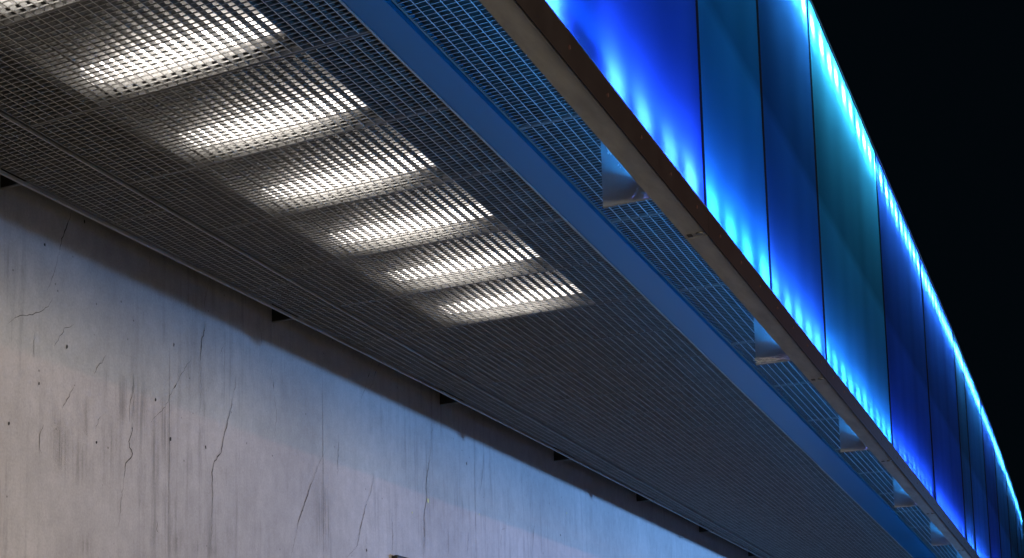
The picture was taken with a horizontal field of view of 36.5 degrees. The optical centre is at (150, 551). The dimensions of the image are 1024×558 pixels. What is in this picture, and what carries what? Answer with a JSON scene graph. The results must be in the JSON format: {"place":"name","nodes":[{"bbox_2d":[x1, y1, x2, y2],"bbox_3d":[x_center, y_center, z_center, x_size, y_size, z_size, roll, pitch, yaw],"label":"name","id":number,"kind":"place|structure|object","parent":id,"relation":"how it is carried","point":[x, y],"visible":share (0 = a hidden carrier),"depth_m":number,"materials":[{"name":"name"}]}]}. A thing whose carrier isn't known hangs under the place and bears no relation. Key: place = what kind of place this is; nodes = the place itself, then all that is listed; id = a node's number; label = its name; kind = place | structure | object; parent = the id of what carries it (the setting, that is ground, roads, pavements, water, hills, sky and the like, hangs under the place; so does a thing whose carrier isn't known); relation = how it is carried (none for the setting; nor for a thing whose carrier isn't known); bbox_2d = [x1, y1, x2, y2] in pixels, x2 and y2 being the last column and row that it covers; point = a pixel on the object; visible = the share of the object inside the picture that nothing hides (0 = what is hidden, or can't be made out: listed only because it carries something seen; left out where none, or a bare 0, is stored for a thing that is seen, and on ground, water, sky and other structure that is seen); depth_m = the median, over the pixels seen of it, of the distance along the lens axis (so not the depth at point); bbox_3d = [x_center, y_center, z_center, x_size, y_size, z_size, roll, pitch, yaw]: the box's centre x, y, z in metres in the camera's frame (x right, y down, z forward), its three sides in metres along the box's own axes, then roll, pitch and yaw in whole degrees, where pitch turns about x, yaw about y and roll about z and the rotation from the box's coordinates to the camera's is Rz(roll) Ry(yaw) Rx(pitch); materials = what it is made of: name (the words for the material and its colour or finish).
{"place":"outdoors","nodes":[
{"label":"outdoors","id":0,"kind":"place"},
{"bbox_2d":[812,0,1023,531],"label":"sky","id":1,"kind":"structure","parent":0,"point":[936,87],"materials":[{"name":"black"}]},
{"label":"ground","id":2,"kind":"structure","parent":0,"visible":0},
{"bbox_2d":[0,43,763,557],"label":"concrete wall","id":3,"kind":"structure","parent":2,"relation":"on","point":[154,405],"depth_m":9.88,"materials":[{"name":"grey concrete"}]},
{"bbox_2d":[0,82,38,189],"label":"wall bracket","id":4,"kind":"object","parent":3,"relation":"attached to","point":[6,183],"depth_m":8.01,"materials":[{"name":"metal"}]},
{"bbox_2d":[272,242,303,322],"bbox_3d":[0.970,-1.916,10.483,0.250,0.556,0.020,-5,-9,33],"label":"wall bracket","id":5,"kind":"object","parent":3,"relation":"attached to","point":[277,316],"depth_m":10.48,"materials":[{"name":"metal"}]},
{"bbox_2d":[393,555,406,557],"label":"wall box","id":6,"kind":"object","parent":3,"relation":"attached to","point":[396,556],"visible":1,"depth_m":11.92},
{"bbox_2d":[439,344,466,404],"bbox_3d":[2.651,-1.574,12.959,0.250,0.556,0.020,-5,-9,33],"label":"wall bracket","id":7,"kind":"object","parent":3,"relation":"attached to","point":[445,400],"depth_m":12.96,"materials":[{"name":"metal"}]},
{"bbox_2d":[0,170,762,557],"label":"edge rail","id":8,"kind":"object","parent":7,"relation":"attached to","point":[82,212],"visible":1,"depth_m":10.31,"materials":[{"name":"metal"}]},
{"bbox_2d":[552,409,575,460],"bbox_3d":[4.332,-1.232,15.435,0.250,0.556,0.020,-5,-9,33],"label":"wall bracket","id":9,"kind":"object","parent":3,"relation":"attached to","point":[558,456],"depth_m":15.43,"materials":[{"name":"metal"}]},
{"bbox_2d":[284,0,874,474],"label":"deck slab","id":10,"kind":"structure","parent":3,"relation":"on","point":[650,244],"depth_m":9.63,"materials":[{"name":"concrete"}]},
{"bbox_2d":[338,0,913,557],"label":"flange rail","id":11,"kind":"object","parent":10,"relation":"attached to","point":[566,220],"visible":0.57,"depth_m":8.09,"materials":[{"name":"metal"}]},
{"bbox_2d":[342,0,936,557],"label":"blue strip","id":12,"kind":"object","parent":11,"relation":"attached to","point":[414,48],"visible":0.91,"depth_m":8.57,"materials":[{"name":"paint"}]},
{"bbox_2d":[392,0,578,128],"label":"grating","id":13,"kind":"object","parent":12,"relation":"attached to","point":[430,37],"visible":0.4,"depth_m":6.49,"materials":[{"name":"metal"}]},
{"bbox_2d":[519,116,662,222],"bbox_3d":[2.532,-2.002,7.608,0.770,0.013,1.513,-5,-9,33],"label":"grating","id":14,"kind":"object","parent":12,"relation":"attached to","point":[636,215],"visible":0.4,"depth_m":7.56,"materials":[{"name":"metal"}]},
{"bbox_2d":[601,142,649,207],"bbox_3d":[1.971,-1.811,6.158,0.192,0.744,0.011,-5,-9,33],"label":"fin plate","id":15,"kind":"object","parent":12,"relation":"attached to","point":[620,185],"visible":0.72,"depth_m":6.14,"materials":[{"name":"metal"}]},
{"bbox_2d":[479,0,708,238],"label":"edge beam","id":16,"kind":"structure","parent":15,"relation":"attached to","point":[540,35],"depth_m":5.24,"materials":[{"name":"metal"}]},
{"bbox_2d":[545,0,706,206],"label":"facade panel","id":17,"kind":"structure","parent":16,"relation":"on","point":[644,56],"depth_m":5.91,"materials":[{"name":"blue glass"}]},
{"bbox_2d":[611,213,724,291],"bbox_3d":[3.370,-1.828,8.866,0.770,0.013,1.513,-5,-9,33],"label":"grating","id":18,"kind":"object","parent":12,"relation":"attached to","point":[697,286],"visible":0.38,"depth_m":8.96,"materials":[{"name":"metal"}]},
{"bbox_2d":[679,284,754,344],"bbox_3d":[4.208,-1.655,10.123,0.770,0.013,1.513,-5,-9,33],"label":"grating","id":19,"kind":"object","parent":12,"relation":"attached to","point":[726,338],"visible":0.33,"depth_m":10.17,"materials":[{"name":"metal"}]},
{"bbox_2d":[731,342,809,386],"bbox_3d":[5.046,-1.481,11.380,0.770,0.013,1.513,-5,-9,33],"label":"grating","id":20,"kind":"object","parent":12,"relation":"attached to","point":[798,377],"visible":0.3,"depth_m":11.70,"materials":[{"name":"metal"}]},
{"bbox_2d":[754,318,790,365],"bbox_3d":[3.631,-1.467,8.648,0.192,0.744,0.011,-5,-9,33],"label":"fin plate","id":21,"kind":"object","parent":12,"relation":"attached to","point":[766,345],"visible":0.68,"depth_m":8.63,"materials":[{"name":"metal"}]},
{"bbox_2d":[686,210,826,380],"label":"edge beam","id":22,"kind":"structure","parent":21,"relation":"attached to","point":[723,257],"depth_m":7.44,"materials":[{"name":"metal"}]},
{"bbox_2d":[698,0,771,290],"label":"facade panel","id":23,"kind":"structure","parent":22,"relation":"on","point":[734,139],"depth_m":7.20,"materials":[{"name":"blue glass"}]},
{"bbox_2d":[758,0,826,360],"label":"facade panel","id":24,"kind":"structure","parent":22,"relation":"on","point":[793,199],"depth_m":8.51,"materials":[{"name":"blue glass"}]},
{"bbox_2d":[753,354,787,362],"bbox_3d":[3.614,-1.116,8.531,0.245,0.021,0.100,-5,-9,33],"label":"cobweb","id":25,"kind":"object","parent":21,"relation":"hanging from","point":[764,358],"visible":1,"depth_m":8.53,"materials":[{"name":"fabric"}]},
{"bbox_2d":[773,382,838,420],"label":"grating","id":26,"kind":"object","parent":12,"relation":"attached to","point":[781,391],"visible":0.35,"depth_m":12.75,"materials":[{"name":"metal"}]},
{"bbox_2d":[806,418,839,449],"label":"grating","id":27,"kind":"object","parent":12,"relation":"attached to","point":[833,443],"visible":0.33,"depth_m":13.87,"materials":[{"name":"metal"}]},
{"bbox_2d":[839,416,868,452],"bbox_3d":[5.290,-1.124,11.138,0.192,0.744,0.011,-5,-9,33],"label":"fin plate","id":28,"kind":"object","parent":12,"relation":"attached to","point":[850,441],"visible":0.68,"depth_m":11.12,"materials":[{"name":"metal"}]},
{"bbox_2d":[810,361,893,461],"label":"edge beam","id":29,"kind":"structure","parent":28,"relation":"attached to","point":[838,396],"depth_m":10.01,"materials":[{"name":"metal"}]},
{"bbox_2d":[808,0,892,445],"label":"facade panel","id":30,"kind":"structure","parent":29,"relation":"on","point":[855,321],"depth_m":10.28,"materials":[{"name":"teal glass"}]},
{"bbox_2d":[811,0,873,145],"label":"top cap","id":31,"kind":"object","parent":30,"relation":"on","point":[842,73],"visible":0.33,"depth_m":10.47,"materials":[{"name":"blue metal"}]},
{"bbox_2d":[835,449,886,473],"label":"grating","id":32,"kind":"object","parent":12,"relation":"attached to","point":[866,459],"visible":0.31,"depth_m":15.34,"materials":[{"name":"metal"}]},
{"bbox_2d":[858,471,892,493],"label":"grating","id":33,"kind":"object","parent":12,"relation":"attached to","point":[879,482],"visible":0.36,"depth_m":16.45,"materials":[{"name":"metal"}]},
{"bbox_2d":[878,493,920,511],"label":"grating","id":34,"kind":"object","parent":12,"relation":"attached to","point":[888,499],"visible":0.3,"depth_m":18.05,"materials":[{"name":"metal"}]},
{"bbox_2d":[892,477,917,507],"bbox_3d":[6.950,-0.780,13.628,0.192,0.744,0.011,-5,-9,33],"label":"fin plate","id":35,"kind":"object","parent":12,"relation":"attached to","point":[902,497],"visible":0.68,"depth_m":13.61,"materials":[{"name":"metal"}]},
{"bbox_2d":[880,447,936,513],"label":"edge beam","id":36,"kind":"structure","parent":35,"relation":"attached to","point":[900,471],"depth_m":12.54,"materials":[{"name":"metal"}]},
{"bbox_2d":[875,151,935,500],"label":"facade panel","id":37,"kind":"structure","parent":36,"relation":"on","point":[907,363],"depth_m":12.72,"materials":[{"name":"blue glass"}]},
{"bbox_2d":[875,150,918,250],"bbox_3d":[6.584,-3.045,13.088,0.105,0.009,3.000,-5,-9,33],"label":"top cap","id":38,"kind":"object","parent":37,"relation":"on","point":[896,199],"visible":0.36,"depth_m":12.90,"materials":[{"name":"blue metal"}]},
{"bbox_2d":[895,510,929,527],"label":"grating","id":39,"kind":"object","parent":12,"relation":"attached to","point":[918,518],"visible":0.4,"depth_m":19.03,"materials":[{"name":"metal"}]},
{"bbox_2d":[910,526,930,540],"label":"grating","id":40,"kind":"object","parent":12,"relation":"attached to","point":[923,533],"visible":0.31,"depth_m":20.23,"materials":[{"name":"metal"}]},
{"bbox_2d":[923,541,956,552],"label":"grating","id":41,"kind":"object","parent":12,"relation":"attached to","point":[943,549],"visible":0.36,"depth_m":21.79,"materials":[{"name":"metal"}]},
{"bbox_2d":[930,520,950,545],"bbox_3d":[8.610,-0.437,16.118,0.192,0.744,0.011,-5,-9,33],"label":"fin plate","id":42,"kind":"object","parent":12,"relation":"attached to","point":[938,538],"visible":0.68,"depth_m":16.10,"materials":[{"name":"metal"}]},
{"bbox_2d":[925,502,966,550],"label":"edge beam","id":43,"kind":"structure","parent":42,"relation":"attached to","point":[941,521],"depth_m":15.06,"materials":[{"name":"metal"}]},
{"bbox_2d":[920,256,966,539],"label":"facade panel","id":44,"kind":"structure","parent":43,"relation":"on","point":[947,457],"depth_m":15.27,"materials":[{"name":"blue glass"}]},
{"bbox_2d":[934,552,956,557],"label":"grating","id":45,"kind":"object","parent":12,"relation":"attached to","point":[947,555],"visible":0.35,"depth_m":22.54,"materials":[{"name":"metal"}]},
{"bbox_2d":[636,456,654,501],"bbox_3d":[6.013,-0.890,17.911,0.250,0.556,0.020,-5,-9,33],"label":"wall bracket","id":46,"kind":"object","parent":3,"relation":"attached to","point":[639,498],"depth_m":17.92,"materials":[{"name":"metal"}]},
{"bbox_2d":[699,523,714,532],"bbox_3d":[7.693,-0.548,20.387,0.250,0.556,0.020,-5,-9,33],"label":"wall bracket","id":47,"kind":"object","parent":3,"relation":"attached to","point":[701,529],"depth_m":20.39,"materials":[{"name":"metal"}]},
{"bbox_2d":[748,549,760,556],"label":"wall bracket","id":48,"kind":"object","parent":3,"relation":"attached to","point":[750,554],"depth_m":22.88,"materials":[{"name":"metal"}]},
{"bbox_3d":[14.417,0.819,30.291,0.250,0.556,0.020,-5,-9,33],"label":"wall bracket","id":49,"kind":"object","parent":3,"relation":"attached to","visible":0},
{"bbox_2d":[0,112,773,557],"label":"support rail","id":50,"kind":"object","parent":49,"relation":"attached to","point":[318,296],"visible":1,"depth_m":9.50,"materials":[{"name":"metal"}]},
{"bbox_2d":[0,0,81,26],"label":"grating panel","id":51,"kind":"object","parent":50,"relation":"on","point":[31,11],"visible":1,"depth_m":6.06,"materials":[{"name":"metal"}]},
{"bbox_2d":[0,1,28,8],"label":"ceiling light","id":52,"kind":"object","parent":51,"relation":"on","point":[12,2],"depth_m":6.12,"materials":[{"name":"white"}]},
{"bbox_2d":[0,109,167,222],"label":"edge grating","id":53,"kind":"object","parent":50,"relation":"on","point":[16,169],"visible":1,"depth_m":7.85,"materials":[{"name":"metal"}]},
{"bbox_2d":[0,0,369,125],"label":"grating panel","id":54,"kind":"object","parent":50,"relation":"on","point":[277,52],"visible":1,"depth_m":6.39,"materials":[{"name":"metal"}]},
{"bbox_2d":[0,0,300,98],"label":"ceiling light","id":55,"kind":"object","parent":54,"relation":"on","point":[170,27],"visible":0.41,"depth_m":6.44,"materials":[{"name":"white plastic"}]},
{"bbox_2d":[112,207,292,290],"bbox_3d":[0.348,-1.835,9.039,0.387,0.030,1.513,-4,-9,33],"label":"edge grating","id":56,"kind":"object","parent":50,"relation":"on","point":[190,257],"visible":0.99,"depth_m":8.97,"materials":[{"name":"metal"}]},
{"bbox_2d":[31,32,446,183],"bbox_3d":[0.406,-2.096,7.071,1.809,0.030,0.855,-4,-9,33],"label":"grating panel","id":57,"kind":"object","parent":50,"relation":"on","point":[283,141],"visible":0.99,"depth_m":7.05,"materials":[{"name":"metal"}]},
{"bbox_2d":[102,26,382,158],"bbox_3d":[0.444,-2.167,7.056,1.065,0.093,0.839,-4,-9,33],"label":"ceiling light","id":58,"kind":"object","parent":57,"relation":"on","point":[275,77],"visible":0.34,"depth_m":7.09,"materials":[{"name":"white plastic"}]},
{"bbox_2d":[248,279,388,342],"bbox_3d":[1.193,-1.662,10.292,0.344,0.030,1.513,-4,-9,33],"label":"edge grating","id":59,"kind":"object","parent":50,"relation":"on","point":[346,334],"visible":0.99,"depth_m":10.24,"materials":[{"name":"metal"}]},
{"bbox_2d":[130,107,509,230],"bbox_3d":[0.875,-1.998,7.788,1.809,0.031,0.855,-4,-9,33],"label":"grating panel","id":60,"kind":"object","parent":50,"relation":"on","point":[211,225],"visible":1,"depth_m":7.78,"materials":[{"name":"metal"}]},
{"bbox_2d":[197,99,449,210],"bbox_3d":[0.913,-2.068,7.773,1.065,0.093,0.839,-4,-9,33],"label":"ceiling light","id":61,"kind":"object","parent":60,"relation":"on","point":[393,109],"visible":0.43,"depth_m":7.82,"materials":[{"name":"white plastic"}]},
{"bbox_2d":[212,168,561,270],"bbox_3d":[1.345,-1.899,8.507,1.809,0.033,0.855,-4,-9,33],"label":"grating panel","id":62,"kind":"object","parent":50,"relation":"on","point":[260,254],"visible":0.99,"depth_m":8.50,"materials":[{"name":"metal"}]},
{"bbox_2d":[275,159,505,253],"bbox_3d":[1.382,-1.969,8.491,1.065,0.093,0.839,-4,-9,33],"label":"ceiling light","id":63,"kind":"object","parent":62,"relation":"on","point":[408,210],"visible":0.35,"depth_m":8.54,"materials":[{"name":"white plastic"}]},
{"bbox_2d":[352,335,464,384],"bbox_3d":[2.037,-1.489,11.546,0.304,0.030,1.513,-4,-9,33],"label":"edge grating","id":64,"kind":"object","parent":50,"relation":"on","point":[409,361],"visible":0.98,"depth_m":11.50,"materials":[{"name":"metal"}]},
{"bbox_2d":[281,218,605,305],"bbox_3d":[1.813,-1.797,9.222,1.809,0.033,0.855,-4,-9,33],"label":"grating panel","id":65,"kind":"object","parent":50,"relation":"on","point":[297,276],"visible":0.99,"depth_m":9.22,"materials":[{"name":"metal"}]},
{"bbox_2d":[344,208,552,289],"bbox_3d":[1.852,-1.870,9.208,1.065,0.093,0.839,-4,-9,33],"label":"ceiling light","id":66,"kind":"object","parent":65,"relation":"on","point":[462,253],"visible":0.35,"depth_m":9.28,"materials":[{"name":"white plastic"}]},
{"bbox_2d":[434,379,526,419],"bbox_3d":[2.877,-1.316,12.802,0.273,0.030,1.513,-4,-9,33],"label":"edge grating","id":67,"kind":"object","parent":50,"relation":"on","point":[485,405],"visible":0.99,"depth_m":12.76,"materials":[{"name":"metal"}]},
{"bbox_2d":[341,261,641,335],"bbox_3d":[2.283,-1.702,9.940,1.809,0.030,0.855,-5,-9,33],"label":"grating panel","id":68,"kind":"object","parent":50,"relation":"on","point":[365,315],"visible":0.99,"depth_m":9.95,"materials":[{"name":"metal"}]},
{"bbox_2d":[397,251,593,319],"bbox_3d":[2.321,-1.771,9.925,1.065,0.093,0.839,-4,-9,33],"label":"ceiling light","id":69,"kind":"object","parent":68,"relation":"on","point":[510,289],"visible":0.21,"depth_m":10.01,"materials":[{"name":"white plastic"}]},
{"bbox_2d":[392,296,674,361],"bbox_3d":[2.752,-1.600,10.658,1.809,0.032,0.855,-4,-9,33],"label":"grating panel","id":70,"kind":"object","parent":50,"relation":"on","point":[470,350],"visible":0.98,"depth_m":10.65,"materials":[{"name":"metal"}]},
{"bbox_2d":[502,415,577,447],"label":"edge grating","id":71,"kind":"object","parent":50,"relation":"on","point":[557,440],"visible":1,"depth_m":14.02,"materials":[{"name":"metal"}]},
{"bbox_2d":[438,324,702,384],"bbox_3d":[3.222,-1.505,11.375,1.809,0.031,0.855,-5,-9,33],"label":"grating panel","id":72,"kind":"object","parent":50,"relation":"on","point":[503,367],"visible":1,"depth_m":11.38,"materials":[{"name":"metal"}]},
{"bbox_2d":[557,444,620,471],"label":"edge grating","id":73,"kind":"object","parent":50,"relation":"on","point":[592,461],"visible":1,"depth_m":15.29,"materials":[{"name":"metal"}]},
{"bbox_2d":[477,355,727,405],"bbox_3d":[3.691,-1.404,12.092,1.809,0.030,0.855,-5,-9,33],"label":"grating panel","id":74,"kind":"object","parent":50,"relation":"on","point":[665,372],"visible":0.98,"depth_m":12.09,"materials":[{"name":"metal"}]},
{"bbox_2d":[603,469,656,492],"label":"edge grating","id":75,"kind":"object","parent":50,"relation":"on","point":[624,478],"visible":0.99,"depth_m":16.54,"materials":[{"name":"metal"}]},
{"bbox_2d":[513,379,749,423],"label":"grating panel","id":76,"kind":"object","parent":50,"relation":"on","point":[673,392],"visible":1,"depth_m":12.81,"materials":[{"name":"metal"}]},
{"bbox_2d":[545,400,768,439],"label":"grating panel","id":77,"kind":"object","parent":50,"relation":"on","point":[584,430],"visible":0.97,"depth_m":13.53,"materials":[{"name":"metal"}]},
{"bbox_2d":[643,490,687,509],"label":"edge grating","id":78,"kind":"object","parent":50,"relation":"on","point":[662,499],"visible":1,"depth_m":17.80,"materials":[{"name":"metal"}]},
{"bbox_2d":[573,419,786,454],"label":"grating panel","id":79,"kind":"object","parent":50,"relation":"on","point":[637,443],"visible":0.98,"depth_m":14.25,"materials":[{"name":"metal"}]},
{"bbox_2d":[676,508,715,525],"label":"edge grating","id":80,"kind":"object","parent":50,"relation":"on","point":[695,517],"visible":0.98,"depth_m":19.07,"materials":[{"name":"metal"}]},
{"bbox_2d":[598,436,802,468],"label":"grating panel","id":81,"kind":"object","parent":50,"relation":"on","point":[708,452],"visible":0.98,"depth_m":14.96,"materials":[{"name":"metal"}]},
{"bbox_2d":[623,452,816,480],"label":"grating panel","id":82,"kind":"object","parent":50,"relation":"on","point":[713,467],"visible":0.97,"depth_m":15.68,"materials":[{"name":"metal"}]},
{"bbox_2d":[706,524,739,539],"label":"edge grating","id":83,"kind":"object","parent":50,"relation":"on","point":[715,528],"visible":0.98,"depth_m":20.35,"materials":[{"name":"metal"}]},
{"bbox_2d":[643,465,830,492],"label":"grating panel","id":84,"kind":"object","parent":50,"relation":"on","point":[785,475],"visible":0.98,"depth_m":16.39,"materials":[{"name":"metal"}]},
{"bbox_2d":[732,538,761,551],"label":"edge grating","id":85,"kind":"object","parent":50,"relation":"on","point":[746,545],"visible":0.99,"depth_m":21.61,"materials":[{"name":"metal"}]},
{"bbox_2d":[664,479,841,502],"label":"grating panel","id":86,"kind":"object","parent":50,"relation":"on","point":[786,488],"visible":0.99,"depth_m":17.12,"materials":[{"name":"metal"}]},
{"bbox_2d":[755,550,774,557],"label":"edge grating","id":87,"kind":"object","parent":50,"relation":"on","point":[764,555],"visible":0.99,"depth_m":22.62,"materials":[{"name":"metal"}]},
{"bbox_2d":[681,490,853,512],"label":"grating panel","id":88,"kind":"object","parent":50,"relation":"on","point":[777,501],"visible":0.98,"depth_m":17.84,"materials":[{"name":"metal"}]},
{"bbox_2d":[699,501,863,521],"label":"grating panel","id":89,"kind":"object","parent":50,"relation":"on","point":[794,510],"visible":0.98,"depth_m":18.56,"materials":[{"name":"metal"}]},
{"bbox_2d":[714,511,872,529],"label":"grating panel","id":90,"kind":"object","parent":50,"relation":"on","point":[799,520],"visible":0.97,"depth_m":19.28,"materials":[{"name":"metal"}]},
{"bbox_2d":[728,520,881,537],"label":"grating panel","id":91,"kind":"object","parent":50,"relation":"on","point":[813,528],"visible":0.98,"depth_m":19.99,"materials":[{"name":"metal"}]},
{"bbox_2d":[742,528,889,544],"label":"grating panel","id":92,"kind":"object","parent":50,"relation":"on","point":[825,536],"visible":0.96,"depth_m":20.69,"materials":[{"name":"metal"}]},
{"bbox_3d":[10.264,-0.093,18.611,0.192,0.744,0.011,-5,-9,33],"label":"fin plate","id":93,"kind":"object","parent":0,"visible":0},
{"bbox_2d":[957,540,978,557],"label":"edge beam","id":94,"kind":"structure","parent":93,"relation":"attached to","point":[969,552],"depth_m":16.86,"materials":[{"name":"metal"}]},
{"bbox_2d":[953,333,975,551],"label":"facade panel","id":95,"kind":"structure","parent":94,"relation":"on","point":[965,453],"depth_m":17.21,"materials":[{"name":"blue glass"}]},
{"bbox_2d":[963,357,990,557],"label":"facade panel","id":96,"kind":"structure","parent":94,"relation":"on","point":[978,479],"depth_m":18.68,"materials":[{"name":"blue glass"}]},
{"bbox_3d":[11.520,0.447,20.207,0.102,0.125,3.008,-5,-9,33],"label":"edge beam","id":97,"kind":"object","parent":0,"visible":0},
{"bbox_2d":[980,398,1001,557],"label":"facade panel","id":98,"kind":"structure","parent":97,"relation":"on","point":[992,495],"depth_m":20.76,"materials":[{"name":"blue glass"}]},
{"bbox_3d":[13.157,0.792,22.706,0.102,0.125,3.008,-4,-9,33],"label":"edge beam","id":99,"kind":"object","parent":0,"visible":0},
{"bbox_2d":[993,432,1011,557],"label":"facade panel","id":100,"kind":"structure","parent":99,"relation":"on","point":[1003,507],"depth_m":22.97,"materials":[{"name":"blue glass"}]},
{"bbox_3d":[14.784,1.137,25.210,0.102,0.125,3.008,-4,-9,32],"label":"edge beam","id":101,"kind":"object","parent":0,"visible":0},
{"bbox_2d":[1005,464,1018,557],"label":"facade panel","id":102,"kind":"structure","parent":101,"relation":"on","point":[1012,520],"depth_m":25.39,"materials":[{"name":"blue glass"}]},
{"bbox_2d":[1014,490,1021,557],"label":"facade panel","id":103,"kind":"structure","parent":101,"relation":"on","point":[1018,528],"depth_m":27.36,"materials":[{"name":"blue glass"}]},
{"bbox_2d":[1018,503,1023,557],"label":"facade panel","id":104,"kind":"structure","parent":103,"relation":"attached to","point":[1021,529],"depth_m":28.80,"materials":[{"name":"blue glass"}]}
]}

